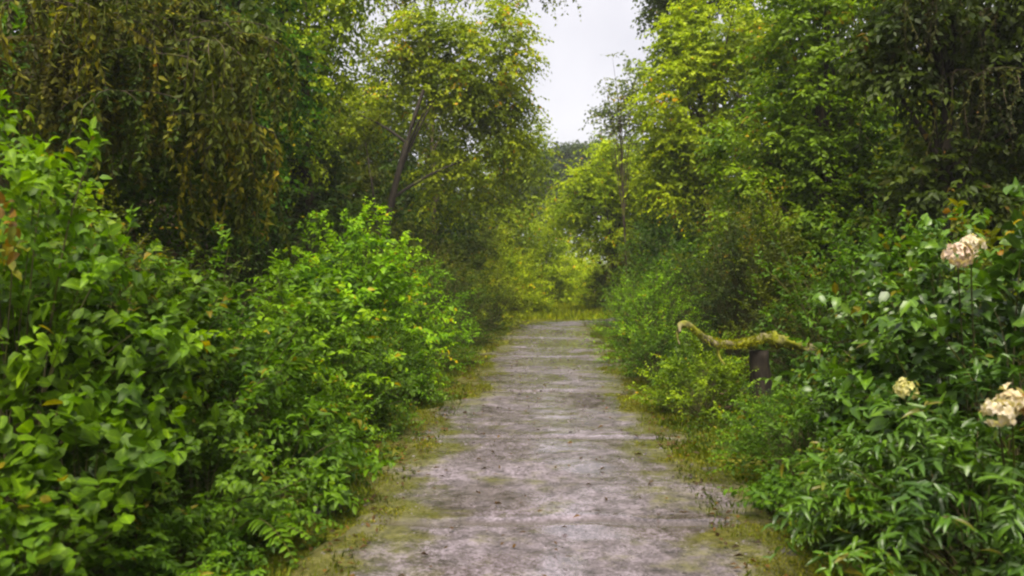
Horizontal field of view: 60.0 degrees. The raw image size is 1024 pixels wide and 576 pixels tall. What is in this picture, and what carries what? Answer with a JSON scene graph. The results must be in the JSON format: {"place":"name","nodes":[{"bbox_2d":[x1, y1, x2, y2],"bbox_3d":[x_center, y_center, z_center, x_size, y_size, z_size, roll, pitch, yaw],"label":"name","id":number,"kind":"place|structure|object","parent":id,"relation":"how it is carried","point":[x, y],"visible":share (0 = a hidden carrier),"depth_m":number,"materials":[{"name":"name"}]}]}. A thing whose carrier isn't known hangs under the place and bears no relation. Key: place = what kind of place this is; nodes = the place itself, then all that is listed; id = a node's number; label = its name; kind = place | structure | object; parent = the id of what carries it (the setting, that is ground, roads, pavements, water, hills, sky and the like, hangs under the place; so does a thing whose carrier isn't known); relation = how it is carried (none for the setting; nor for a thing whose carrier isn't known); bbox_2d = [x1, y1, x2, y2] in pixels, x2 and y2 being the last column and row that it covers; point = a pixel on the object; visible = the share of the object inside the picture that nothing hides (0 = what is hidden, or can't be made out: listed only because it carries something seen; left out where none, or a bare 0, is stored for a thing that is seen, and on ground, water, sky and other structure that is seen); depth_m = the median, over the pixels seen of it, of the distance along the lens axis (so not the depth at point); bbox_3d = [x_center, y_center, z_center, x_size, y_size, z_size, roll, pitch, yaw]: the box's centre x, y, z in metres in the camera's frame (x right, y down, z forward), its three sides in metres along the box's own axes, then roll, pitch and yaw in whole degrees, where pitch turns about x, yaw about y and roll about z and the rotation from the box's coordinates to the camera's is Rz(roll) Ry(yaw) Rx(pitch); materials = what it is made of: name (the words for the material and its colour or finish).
{"place":"outdoors","nodes":[
{"label":"outdoors","id":0,"kind":"place"},
{"bbox_2d":[2,196,1022,575],"bbox_3d":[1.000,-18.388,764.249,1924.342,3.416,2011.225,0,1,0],"label":"ground","id":1,"kind":"structure","parent":0,"point":[376,442],"depth_m":9.35,"materials":[{"name":"soil"}]},
{"bbox_2d":[0,135,121,407],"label":"leafy shrub","id":2,"kind":"object","parent":1,"relation":"on","point":[61,176],"visible":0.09,"depth_m":6.22,"materials":[{"name":"green plant"}]},
{"bbox_2d":[0,466,145,575],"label":"leaved plant","id":3,"kind":"object","parent":1,"relation":"on","point":[53,552],"visible":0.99,"depth_m":3.48,"materials":[{"name":"green plant"}]},
{"bbox_2d":[0,373,196,575],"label":"leaved plant","id":4,"kind":"object","parent":1,"relation":"on","point":[36,456],"visible":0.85,"depth_m":3.87,"materials":[{"name":"green plant"}]},
{"bbox_2d":[0,0,227,264],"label":"understorey bush","id":5,"kind":"object","parent":1,"relation":"on","point":[126,190],"visible":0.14,"depth_m":9.43,"materials":[{"name":"green plant"}]},
{"bbox_2d":[0,35,111,120],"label":"hanging vine","id":6,"kind":"object","parent":5,"relation":"hanging from","point":[43,73],"visible":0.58,"depth_m":7.98,"materials":[{"name":"green plant"}]},
{"bbox_2d":[1,0,112,136],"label":"hanging vine","id":7,"kind":"object","parent":5,"relation":"hanging from","point":[46,6],"visible":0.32,"depth_m":8.23,"materials":[{"name":"green plant"}]},
{"bbox_2d":[0,68,149,174],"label":"hanging vine","id":8,"kind":"object","parent":5,"relation":"hanging from","point":[47,124],"visible":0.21,"depth_m":8.31,"materials":[{"name":"green plant"}]},
{"bbox_2d":[0,0,166,158],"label":"hanging vine","id":9,"kind":"object","parent":5,"relation":"hanging from","point":[86,8],"visible":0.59,"depth_m":8.07,"materials":[{"name":"green plant"}]},
{"bbox_2d":[29,36,166,144],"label":"hanging vine","id":10,"kind":"object","parent":5,"relation":"hanging from","point":[90,78],"visible":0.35,"depth_m":8.10,"materials":[{"name":"green plant"}]},
{"bbox_2d":[35,0,186,118],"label":"hanging vine","id":11,"kind":"object","parent":5,"relation":"hanging from","point":[100,5],"visible":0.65,"depth_m":8.02,"materials":[{"name":"green plant"}]},
{"bbox_2d":[23,49,202,213],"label":"hanging vine","id":12,"kind":"object","parent":5,"relation":"hanging from","point":[79,88],"visible":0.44,"depth_m":8.17,"materials":[{"name":"green plant"}]},
{"bbox_2d":[57,88,188,202],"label":"hanging vine","id":13,"kind":"object","parent":5,"relation":"hanging from","point":[125,98],"visible":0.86,"depth_m":8.04,"materials":[{"name":"green plant"}]},
{"bbox_2d":[83,44,213,124],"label":"hanging vine","id":14,"kind":"object","parent":5,"relation":"hanging from","point":[127,53],"visible":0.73,"depth_m":8.23,"materials":[{"name":"green plant"}]},
{"bbox_2d":[154,35,264,183],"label":"hanging vine","id":15,"kind":"object","parent":5,"relation":"hanging from","point":[224,98],"visible":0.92,"depth_m":8.48,"materials":[{"name":"green plant"}]},
{"bbox_2d":[163,113,283,248],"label":"hanging vine","id":16,"kind":"object","parent":5,"relation":"hanging from","point":[234,177],"visible":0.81,"depth_m":8.91,"materials":[{"name":"green plant"}]},
{"bbox_2d":[0,89,231,575],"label":"leafy shrub","id":17,"kind":"object","parent":1,"relation":"on","point":[20,371],"visible":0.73,"depth_m":4.57,"materials":[{"name":"green plant"}]},
{"bbox_2d":[0,177,238,528],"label":"leafy shrub","id":18,"kind":"object","parent":1,"relation":"on","point":[158,293],"visible":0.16,"depth_m":5.43,"materials":[{"name":"green plant"}]},
{"bbox_2d":[0,185,243,359],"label":"leafy shrub","id":19,"kind":"object","parent":1,"relation":"on","point":[132,251],"visible":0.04,"depth_m":7.53,"materials":[{"name":"green plant"}]},
{"bbox_2d":[0,0,333,288],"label":"vine hung tree","id":20,"kind":"object","parent":1,"relation":"on","point":[245,5],"visible":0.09,"depth_m":10.33,"materials":[{"name":"green plant"}]},
{"bbox_2d":[96,0,240,50],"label":"hanging vine","id":21,"kind":"object","parent":20,"relation":"hanging from","point":[177,3],"visible":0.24,"depth_m":9.02,"materials":[{"name":"green plant"}]},
{"bbox_2d":[115,0,230,92],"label":"hanging vine","id":22,"kind":"object","parent":20,"relation":"hanging from","point":[175,18],"visible":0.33,"depth_m":8.83,"materials":[{"name":"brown plant"}]},
{"bbox_2d":[130,0,229,100],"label":"hanging vine","id":23,"kind":"object","parent":20,"relation":"hanging from","point":[191,8],"visible":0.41,"depth_m":9.04,"materials":[{"name":"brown plant"}]},
{"bbox_2d":[172,20,275,134],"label":"hanging vine","id":24,"kind":"object","parent":20,"relation":"hanging from","point":[210,29],"visible":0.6,"depth_m":8.95,"materials":[{"name":"green plant"}]},
{"bbox_2d":[169,131,291,260],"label":"hanging vine","id":25,"kind":"object","parent":20,"relation":"hanging from","point":[246,202],"visible":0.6,"depth_m":9.21,"materials":[{"name":"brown plant"}]},
{"bbox_2d":[193,30,299,163],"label":"hanging vine","id":26,"kind":"object","parent":20,"relation":"hanging from","point":[243,39],"visible":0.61,"depth_m":9.28,"materials":[{"name":"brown plant"}]},
{"bbox_2d":[0,232,345,533],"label":"leafy shrub","id":27,"kind":"object","parent":1,"relation":"on","point":[293,364],"visible":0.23,"depth_m":5.23,"materials":[{"name":"green plant"}]},
{"bbox_2d":[72,500,284,575],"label":"herb","id":28,"kind":"object","parent":1,"relation":"on","point":[167,565],"visible":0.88,"depth_m":4.13,"materials":[{"name":"green plant"}]},
{"bbox_2d":[62,392,341,573],"bbox_3d":[-1.634,1.039,4.745,1.422,0.906,1.379,0,1,-11],"label":"leafy shrub","id":29,"kind":"object","parent":1,"relation":"on","point":[231,483],"visible":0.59,"depth_m":4.63,"materials":[{"name":"green plant"}]},
{"bbox_2d":[113,227,295,407],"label":"leafy shrub","id":30,"kind":"object","parent":1,"relation":"on","point":[228,279],"visible":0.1,"depth_m":8.54,"materials":[{"name":"green plant"}]},
{"bbox_2d":[81,222,373,485],"bbox_3d":[-2.179,0.497,6.240,2.392,1.902,2.106,0,6,23],"label":"leafy shrub","id":31,"kind":"object","parent":1,"relation":"on","point":[239,369],"visible":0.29,"depth_m":6.16,"materials":[{"name":"green plant"}]},
{"bbox_2d":[122,483,342,565],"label":"fern","id":32,"kind":"object","parent":1,"relation":"on","point":[265,529],"visible":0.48,"depth_m":4.49,"materials":[{"name":"green plant"}]},
{"bbox_2d":[158,0,334,291],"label":"evergreen tree","id":33,"kind":"object","parent":1,"relation":"on","point":[302,54],"visible":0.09,"depth_m":13.94,"materials":[{"name":"green plant"}]},
{"bbox_2d":[188,196,350,363],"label":"leafy shrub","id":34,"kind":"object","parent":1,"relation":"on","point":[253,273],"visible":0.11,"depth_m":10.94,"materials":[{"name":"green plant"}]},
{"bbox_2d":[171,357,395,519],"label":"leafy shrub","id":35,"kind":"object","parent":1,"relation":"on","point":[336,496],"visible":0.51,"depth_m":5.54,"materials":[{"name":"green plant"}]},
{"bbox_2d":[197,97,392,271],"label":"understorey bush","id":36,"kind":"object","parent":1,"relation":"on","point":[325,196],"visible":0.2,"depth_m":17.09,"materials":[{"name":"green plant"}]},
{"bbox_2d":[205,343,388,478],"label":"leaved bush","id":37,"kind":"object","parent":1,"relation":"on","point":[337,420],"visible":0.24,"depth_m":6.72,"materials":[{"name":"green plant"}]},
{"bbox_2d":[201,249,407,446],"bbox_3d":[-1.895,0.520,7.814,2.080,1.733,2.297,2,5,36],"label":"leafy shrub","id":38,"kind":"object","parent":1,"relation":"on","point":[313,319],"visible":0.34,"depth_m":7.69,"materials":[{"name":"green plant"}]},
{"bbox_2d":[253,0,397,264],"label":"yellow green tree","id":39,"kind":"object","parent":1,"relation":"on","point":[337,25],"visible":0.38,"depth_m":16.75,"materials":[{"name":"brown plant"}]},
{"bbox_2d":[237,213,448,409],"bbox_3d":[-1.929,0.284,9.578,2.567,2.214,2.324,6,5,19],"label":"lime bush","id":40,"kind":"object","parent":1,"relation":"on","point":[377,284],"visible":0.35,"depth_m":9.52,"materials":[{"name":"green plant"}]},
{"bbox_2d":[262,311,432,448],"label":"leaved bush","id":41,"kind":"object","parent":1,"relation":"on","point":[351,368],"visible":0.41,"depth_m":7.73,"materials":[{"name":"green plant"}]},
{"bbox_2d":[270,88,425,274],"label":"understorey bush","id":42,"kind":"object","parent":1,"relation":"on","point":[365,173],"visible":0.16,"depth_m":20.12,"materials":[{"name":"green plant"}]},
{"bbox_2d":[259,196,461,396],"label":"lime bush","id":43,"kind":"object","parent":1,"relation":"on","point":[384,229],"visible":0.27,"depth_m":10.31,"materials":[{"name":"green plant"}]},
{"bbox_2d":[290,68,513,266],"bbox_3d":[-4.021,-3.411,26.899,8.183,6.390,5.314,0,1,0],"label":"dark backing tree","id":44,"kind":"object","parent":1,"relation":"on","point":[467,219],"visible":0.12,"depth_m":26.62,"materials":[{"name":"green plant"}]},
{"bbox_2d":[345,305,464,405],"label":"leaved bush","id":45,"kind":"object","parent":1,"relation":"on","point":[407,345],"visible":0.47,"depth_m":9.33,"materials":[{"name":"green plant"}]},
{"bbox_2d":[333,130,478,289],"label":"understorey bush","id":46,"kind":"object","parent":1,"relation":"on","point":[409,166],"visible":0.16,"depth_m":24.60,"materials":[{"name":"green plant"}]},
{"bbox_2d":[366,209,490,339],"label":"leafy shrub","id":47,"kind":"object","parent":1,"relation":"on","point":[424,243],"visible":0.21,"depth_m":18.29,"materials":[{"name":"green plant"}]},
{"bbox_2d":[367,251,490,371],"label":"leafy shrub","id":48,"kind":"object","parent":1,"relation":"on","point":[464,336],"visible":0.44,"depth_m":12.71,"materials":[{"name":"green plant"}]},
{"bbox_2d":[316,0,561,266],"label":"leaning tree","id":49,"kind":"object","parent":1,"relation":"on","point":[453,76],"visible":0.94,"depth_m":20.51,"materials":[{"name":"green plant"}]},
{"bbox_2d":[329,0,580,307],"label":"tall overhanging tree","id":50,"kind":"object","parent":1,"relation":"on","point":[404,3],"visible":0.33,"depth_m":24.85,"materials":[{"name":"green plant"}]},
{"bbox_2d":[413,232,510,318],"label":"bush","id":51,"kind":"object","parent":1,"relation":"on","point":[458,252],"visible":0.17,"depth_m":24.45,"materials":[{"name":"green plant"}]},
{"bbox_2d":[407,252,518,346],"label":"leafy shrub","id":52,"kind":"object","parent":1,"relation":"on","point":[476,309],"visible":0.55,"depth_m":16.78,"materials":[{"name":"green plant"}]},
{"bbox_2d":[459,252,538,331],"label":"leafy shrub","id":53,"kind":"object","parent":1,"relation":"on","point":[496,286],"visible":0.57,"depth_m":20.68,"materials":[{"name":"green plant"}]},
{"bbox_2d":[445,114,563,279],"bbox_3d":[-0.542,-2.764,33.056,5.110,7.196,4.226,1,2,26],"label":"round far tree","id":54,"kind":"object","parent":1,"relation":"on","point":[518,209],"visible":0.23,"depth_m":32.45,"materials":[{"name":"green plant"}]},
{"bbox_2d":[3,144,1023,575],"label":"undergrowth","id":55,"kind":"object","parent":1,"relation":"on","point":[961,560],"visible":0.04,"depth_m":5.18,"materials":[{"name":"green plant"}]},
{"bbox_2d":[480,239,558,312],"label":"bush","id":56,"kind":"object","parent":1,"relation":"on","point":[513,268],"visible":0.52,"depth_m":27.18,"materials":[{"name":"green plant"}]},
{"bbox_2d":[407,294,650,320],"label":"meadow grass","id":57,"kind":"structure","parent":1,"relation":"on","point":[572,311],"depth_m":26.22,"materials":[{"name":"green plant"}]},
{"bbox_2d":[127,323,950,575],"bbox_3d":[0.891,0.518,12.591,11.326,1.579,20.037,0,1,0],"label":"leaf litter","id":58,"kind":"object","parent":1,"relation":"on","point":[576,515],"visible":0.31,"depth_m":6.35,"materials":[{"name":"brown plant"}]},
{"bbox_2d":[211,354,883,575],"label":"moss","id":59,"kind":"object","parent":1,"relation":"on","point":[482,386],"visible":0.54,"depth_m":6.04,"materials":[{"name":"green plant"}]},
{"bbox_2d":[143,318,958,575],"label":"grass","id":60,"kind":"structure","parent":1,"relation":"on","point":[680,451],"depth_m":7.03,"materials":[{"name":"green plant"}]},
{"bbox_2d":[518,222,592,304],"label":"bush","id":61,"kind":"object","parent":1,"relation":"on","point":[542,252],"visible":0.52,"depth_m":33.64,"materials":[{"name":"green plant"}]},
{"bbox_2d":[542,138,597,239],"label":"distant tree","id":62,"kind":"object","parent":1,"relation":"on","point":[566,151],"visible":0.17,"depth_m":83.58,"materials":[{"name":"green plant"}]},
{"bbox_2d":[538,131,679,310],"bbox_3d":[3.204,-1.984,27.982,4.738,5.917,3.293,0,1,0],"label":"yellow far tree","id":63,"kind":"object","parent":1,"relation":"on","point":[592,190],"visible":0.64,"depth_m":27.44,"materials":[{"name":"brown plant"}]},
{"bbox_2d":[583,51,651,306],"bbox_3d":[3.089,-2.820,24.889,2.166,7.649,1.581,0,1,0],"label":"sparse sapling","id":64,"kind":"object","parent":1,"relation":"on","point":[619,120],"visible":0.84,"depth_m":24.94,"materials":[{"name":"green plant"}]},
{"bbox_2d":[581,266,680,345],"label":"leafy shrub","id":65,"kind":"object","parent":1,"relation":"on","point":[614,308],"visible":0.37,"depth_m":16.86,"materials":[{"name":"green plant"}]},
{"bbox_2d":[582,259,716,369],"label":"leafy shrub","id":66,"kind":"object","parent":1,"relation":"on","point":[659,305],"visible":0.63,"depth_m":13.14,"materials":[{"name":"green plant"}]},
{"bbox_2d":[601,312,704,386],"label":"leaved bush","id":67,"kind":"object","parent":1,"relation":"on","point":[652,348],"visible":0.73,"depth_m":11.15,"materials":[{"name":"green plant"}]},
{"bbox_2d":[591,194,726,310],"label":"bush","id":68,"kind":"object","parent":1,"relation":"on","point":[644,243],"visible":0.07,"depth_m":24.81,"materials":[{"name":"green plant"}]},
{"bbox_2d":[579,38,750,259],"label":"woodland tree","id":69,"kind":"object","parent":1,"relation":"on","point":[604,113],"visible":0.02,"depth_m":41.43,"materials":[{"name":"green plant"}]},
{"bbox_2d":[599,113,733,307],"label":"understorey bush","id":70,"kind":"object","parent":1,"relation":"on","point":[628,232],"visible":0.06,"depth_m":26.74,"materials":[{"name":"green plant"}]},
{"bbox_2d":[607,226,728,338],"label":"leafy shrub","id":71,"kind":"object","parent":1,"relation":"on","point":[672,265],"visible":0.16,"depth_m":18.31,"materials":[{"name":"green plant"}]},
{"bbox_2d":[597,157,755,317],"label":"understorey bush","id":72,"kind":"object","parent":1,"relation":"on","point":[654,233],"visible":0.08,"depth_m":20.86,"materials":[{"name":"green plant"}]},
{"bbox_2d":[624,329,773,429],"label":"leaved bush","id":73,"kind":"object","parent":1,"relation":"on","point":[717,374],"visible":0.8,"depth_m":8.62,"materials":[{"name":"green plant"}]},
{"bbox_2d":[624,220,773,358],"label":"leafy shrub","id":74,"kind":"object","parent":1,"relation":"on","point":[684,272],"visible":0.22,"depth_m":14.45,"materials":[{"name":"green plant"}]},
{"bbox_2d":[607,0,796,288],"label":"yellow green tree","id":75,"kind":"object","parent":1,"relation":"on","point":[699,60],"visible":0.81,"depth_m":19.52,"materials":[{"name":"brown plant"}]},
{"bbox_2d":[630,0,827,183],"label":"dark tall tree","id":76,"kind":"object","parent":1,"relation":"on","point":[662,5],"visible":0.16,"depth_m":26.69,"materials":[{"name":"green plant"}]},
{"bbox_2d":[682,174,787,386],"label":"column shrub","id":77,"kind":"object","parent":1,"relation":"on","point":[735,306],"visible":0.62,"depth_m":11.27,"materials":[{"name":"green plant"}]},
{"bbox_2d":[749,350,772,429],"bbox_3d":[2.350,0.994,8.333,0.284,0.834,0.286,0,1,0],"label":"tree stump","id":78,"kind":"object","parent":1,"relation":"on","point":[759,359],"visible":0.48,"depth_m":8.24,"materials":[{"name":"brown wood"}]},
{"bbox_2d":[676,320,855,364],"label":"fallen branch","id":79,"kind":"object","parent":78,"relation":"on","point":[774,339],"visible":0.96,"depth_m":8.18,"materials":[{"name":"green plant"}]},
{"bbox_2d":[710,380,816,456],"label":"leaved bush","id":80,"kind":"object","parent":1,"relation":"on","point":[753,428],"visible":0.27,"depth_m":7.18,"materials":[{"name":"green plant"}]},
{"bbox_2d":[662,128,869,338],"bbox_3d":[5.135,-0.945,16.503,4.838,4.212,4.699,-1,2,-44],"label":"understorey bush","id":81,"kind":"object","parent":1,"relation":"on","point":[699,231],"visible":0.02,"depth_m":16.45,"materials":[{"name":"green plant"}]},
{"bbox_2d":[714,178,839,401],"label":"column shrub","id":82,"kind":"object","parent":1,"relation":"on","point":[762,282],"visible":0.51,"depth_m":10.03,"materials":[{"name":"green plant"}]},
{"bbox_2d":[706,369,901,498],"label":"leaved bush","id":83,"kind":"object","parent":1,"relation":"on","point":[783,431],"visible":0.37,"depth_m":5.96,"materials":[{"name":"green plant"}]},
{"bbox_2d":[724,193,909,422],"bbox_3d":[3.258,0.241,8.723,2.404,2.298,2.372,-11,9,-43],"label":"leafy shrub","id":84,"kind":"object","parent":1,"relation":"on","point":[814,303],"visible":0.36,"depth_m":8.76,"materials":[{"name":"green plant"}]},
{"bbox_2d":[728,113,915,335],"bbox_3d":[5.464,-1.016,14.034,4.312,3.634,4.298,-2,-1,39],"label":"understorey bush","id":85,"kind":"object","parent":1,"relation":"on","point":[843,206],"visible":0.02,"depth_m":13.25,"materials":[{"name":"green plant"}]},
{"bbox_2d":[679,0,984,362],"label":"dappled tree","id":86,"kind":"object","parent":1,"relation":"on","point":[814,145],"visible":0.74,"depth_m":12.70,"materials":[{"name":"green plant"}]},
{"bbox_2d":[717,437,949,564],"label":"herb","id":87,"kind":"object","parent":1,"relation":"on","point":[770,504],"visible":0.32,"depth_m":5.09,"materials":[{"name":"green plant"}]},
{"bbox_2d":[701,0,1012,237],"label":"backing tree","id":88,"kind":"object","parent":1,"relation":"on","point":[764,145],"visible":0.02,"depth_m":17.84,"materials":[{"name":"green plant"}]},
{"bbox_2d":[760,229,1023,473],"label":"hydrangea shrub","id":89,"kind":"object","parent":1,"relation":"on","point":[902,389],"visible":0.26,"depth_m":6.20,"materials":[{"name":"green plant"}]},
{"bbox_2d":[761,345,1023,575],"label":"narrow leaved shrub","id":90,"kind":"object","parent":1,"relation":"on","point":[1012,519],"visible":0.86,"depth_m":4.04,"materials":[{"name":"green plant"}]},
{"bbox_2d":[774,419,1018,575],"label":"narrow leaved shrub","id":91,"kind":"object","parent":1,"relation":"on","point":[851,476],"visible":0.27,"depth_m":4.52,"materials":[{"name":"green plant"}]},
{"bbox_2d":[778,87,1019,319],"bbox_3d":[5.599,-1.077,12.041,4.138,3.771,4.305,0,1,-5],"label":"understorey bush","id":92,"kind":"object","parent":1,"relation":"on","point":[886,163],"visible":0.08,"depth_m":12.09,"materials":[{"name":"green plant"}]},
{"bbox_2d":[787,204,1023,450],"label":"leafy shrub","id":93,"kind":"object","parent":1,"relation":"on","point":[896,253],"visible":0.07,"depth_m":7.61,"materials":[{"name":"green plant"}]},
{"bbox_2d":[795,207,1023,500],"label":"hydrangea shrub","id":94,"kind":"object","parent":1,"relation":"on","point":[948,292],"visible":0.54,"depth_m":5.47,"materials":[{"name":"green plant"}]},
{"bbox_2d":[822,0,1023,272],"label":"dark canopy tree","id":95,"kind":"object","parent":1,"relation":"on","point":[941,186],"visible":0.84,"depth_m":9.30,"materials":[{"name":"green plant"}]},
{"bbox_2d":[918,68,993,192],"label":"hanging vine","id":96,"kind":"object","parent":95,"relation":"hanging from","point":[965,94],"visible":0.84,"depth_m":9.21,"materials":[{"name":"green plant"}]},
{"bbox_2d":[822,177,1023,572],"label":"hydrangea shrub","id":97,"kind":"object","parent":1,"relation":"on","point":[1008,402],"visible":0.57,"depth_m":4.74,"materials":[{"name":"green plant"}]},
{"bbox_2d":[834,30,1023,304],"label":"understorey bush","id":98,"kind":"object","parent":1,"relation":"on","point":[887,181],"visible":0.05,"depth_m":10.70,"materials":[{"name":"green plant"}]},
{"bbox_2d":[865,198,1023,454],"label":"leafy shrub","id":99,"kind":"object","parent":1,"relation":"on","point":[993,237],"visible":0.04,"depth_m":6.79,"materials":[{"name":"green plant"}]},
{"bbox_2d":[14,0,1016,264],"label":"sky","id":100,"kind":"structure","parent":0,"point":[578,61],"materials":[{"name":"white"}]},
{"bbox_2d":[289,319,813,575],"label":"path","id":101,"kind":"structure","parent":0,"point":[569,489],"depth_m":5.66,"materials":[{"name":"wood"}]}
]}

